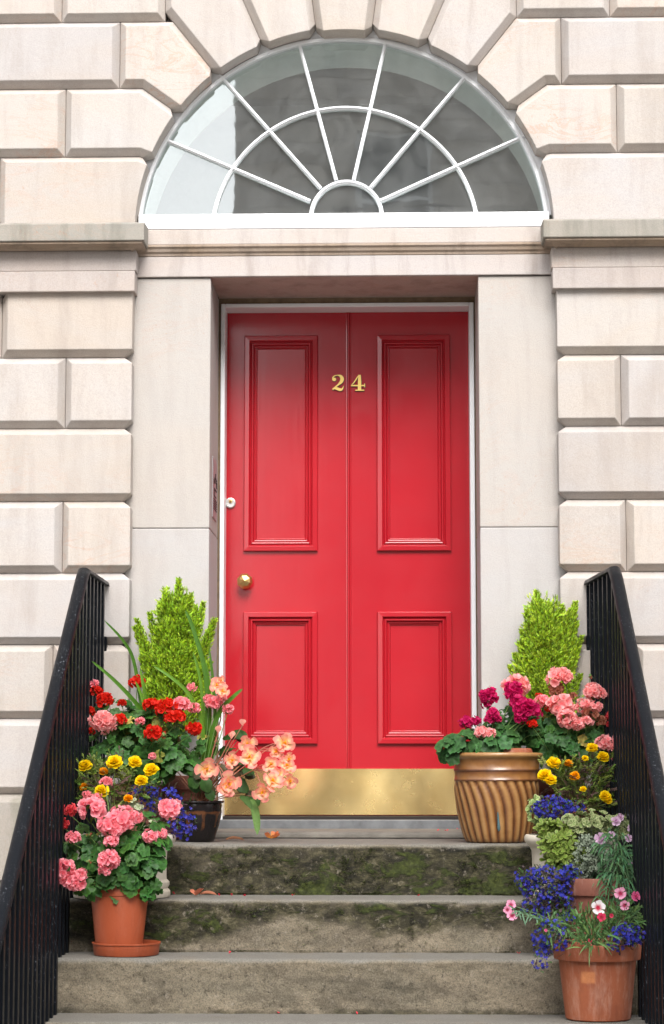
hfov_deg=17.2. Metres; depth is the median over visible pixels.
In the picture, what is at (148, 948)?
plant saucer
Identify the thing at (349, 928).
stone steps
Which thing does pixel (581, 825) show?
variegated ivy
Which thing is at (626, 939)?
lobelia
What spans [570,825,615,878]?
silver shrub
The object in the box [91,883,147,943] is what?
flower pot
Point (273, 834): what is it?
fallen blossom
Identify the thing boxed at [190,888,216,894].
fallen blossom
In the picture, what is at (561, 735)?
pink geranium
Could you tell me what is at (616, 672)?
iron railing
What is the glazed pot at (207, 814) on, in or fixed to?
on the stone steps
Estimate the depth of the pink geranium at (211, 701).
8.12 m
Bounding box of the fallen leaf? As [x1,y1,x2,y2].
[226,836,243,839]
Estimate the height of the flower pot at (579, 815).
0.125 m
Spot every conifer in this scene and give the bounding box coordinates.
[131,576,217,736]
[507,589,584,720]
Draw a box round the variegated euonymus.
[533,817,586,874]
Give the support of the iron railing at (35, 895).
on the ground
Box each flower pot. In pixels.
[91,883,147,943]
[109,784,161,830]
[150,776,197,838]
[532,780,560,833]
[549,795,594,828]
[553,939,641,1021]
[560,808,595,827]
[561,877,629,938]
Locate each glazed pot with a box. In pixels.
[175,800,223,841]
[453,752,542,842]
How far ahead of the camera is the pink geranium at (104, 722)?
8.07 m
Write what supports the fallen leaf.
on the stone steps
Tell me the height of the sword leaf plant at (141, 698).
0.475 m
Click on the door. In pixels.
(348, 636)
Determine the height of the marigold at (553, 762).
0.323 m
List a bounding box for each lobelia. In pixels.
[123,779,196,840]
[514,860,581,925]
[528,914,575,972]
[530,792,589,832]
[605,917,646,955]
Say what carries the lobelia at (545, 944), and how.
in the flower pot at (599, 987)
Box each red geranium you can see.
[88,674,201,785]
[527,692,561,787]
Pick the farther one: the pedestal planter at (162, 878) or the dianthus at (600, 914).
the pedestal planter at (162, 878)
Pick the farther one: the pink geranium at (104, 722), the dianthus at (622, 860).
the pink geranium at (104, 722)
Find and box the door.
[224,312,470,815]
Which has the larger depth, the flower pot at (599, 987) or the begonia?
the begonia
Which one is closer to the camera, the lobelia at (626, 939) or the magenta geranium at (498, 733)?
the lobelia at (626, 939)
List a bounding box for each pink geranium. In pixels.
[59,776,182,904]
[87,679,200,777]
[189,694,233,800]
[500,666,612,794]
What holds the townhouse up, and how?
on the ground
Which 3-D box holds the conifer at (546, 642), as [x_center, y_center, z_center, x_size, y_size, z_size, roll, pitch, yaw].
[0.833,0.583,8.457,0.293,0.583,0.280,-6,-9,42]
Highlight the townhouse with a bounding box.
[0,0,663,883]
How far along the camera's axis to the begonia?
8.04 m
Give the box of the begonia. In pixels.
[161,675,297,834]
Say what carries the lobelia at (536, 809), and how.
on the pedestal planter at (530, 840)
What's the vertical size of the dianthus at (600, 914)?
0.256 m
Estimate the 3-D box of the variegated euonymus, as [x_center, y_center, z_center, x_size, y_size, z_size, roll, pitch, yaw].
[0.770,1.153,7.541,0.170,0.205,0.209,2,-7,-19]
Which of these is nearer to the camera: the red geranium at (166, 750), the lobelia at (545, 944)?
the lobelia at (545, 944)
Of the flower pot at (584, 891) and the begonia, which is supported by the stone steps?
the flower pot at (584, 891)
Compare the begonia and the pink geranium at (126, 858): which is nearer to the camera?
the pink geranium at (126, 858)
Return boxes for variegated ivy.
[128,797,156,830]
[525,794,541,831]
[560,808,628,839]
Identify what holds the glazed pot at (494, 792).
on the stone steps
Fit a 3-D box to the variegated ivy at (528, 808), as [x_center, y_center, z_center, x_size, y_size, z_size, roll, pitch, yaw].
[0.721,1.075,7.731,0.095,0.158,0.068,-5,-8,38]
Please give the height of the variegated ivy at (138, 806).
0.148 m
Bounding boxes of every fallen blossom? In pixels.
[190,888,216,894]
[265,831,279,838]
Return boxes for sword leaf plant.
[92,620,150,722]
[154,610,241,761]
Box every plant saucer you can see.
[92,939,160,956]
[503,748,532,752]
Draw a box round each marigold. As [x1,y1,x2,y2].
[74,746,159,818]
[537,740,616,817]
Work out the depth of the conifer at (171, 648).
8.46 m
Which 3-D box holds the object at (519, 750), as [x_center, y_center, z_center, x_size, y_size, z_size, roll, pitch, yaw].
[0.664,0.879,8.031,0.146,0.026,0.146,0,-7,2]
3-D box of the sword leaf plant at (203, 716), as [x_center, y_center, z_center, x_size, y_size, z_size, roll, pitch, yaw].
[-0.496,0.698,8.141,0.333,0.670,0.085,0,-7,2]
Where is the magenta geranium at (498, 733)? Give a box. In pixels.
[434,681,542,765]
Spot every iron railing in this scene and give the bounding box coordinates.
[0,567,108,1023]
[584,566,663,1023]
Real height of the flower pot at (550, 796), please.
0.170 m
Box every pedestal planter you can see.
[73,833,175,898]
[524,834,614,898]
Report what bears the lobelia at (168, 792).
on the pedestal planter at (162, 878)
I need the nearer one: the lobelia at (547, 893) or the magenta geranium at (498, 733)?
the lobelia at (547, 893)
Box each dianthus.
[503,887,645,963]
[590,813,635,925]
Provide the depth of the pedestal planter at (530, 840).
7.63 m
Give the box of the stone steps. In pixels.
[45,828,644,1023]

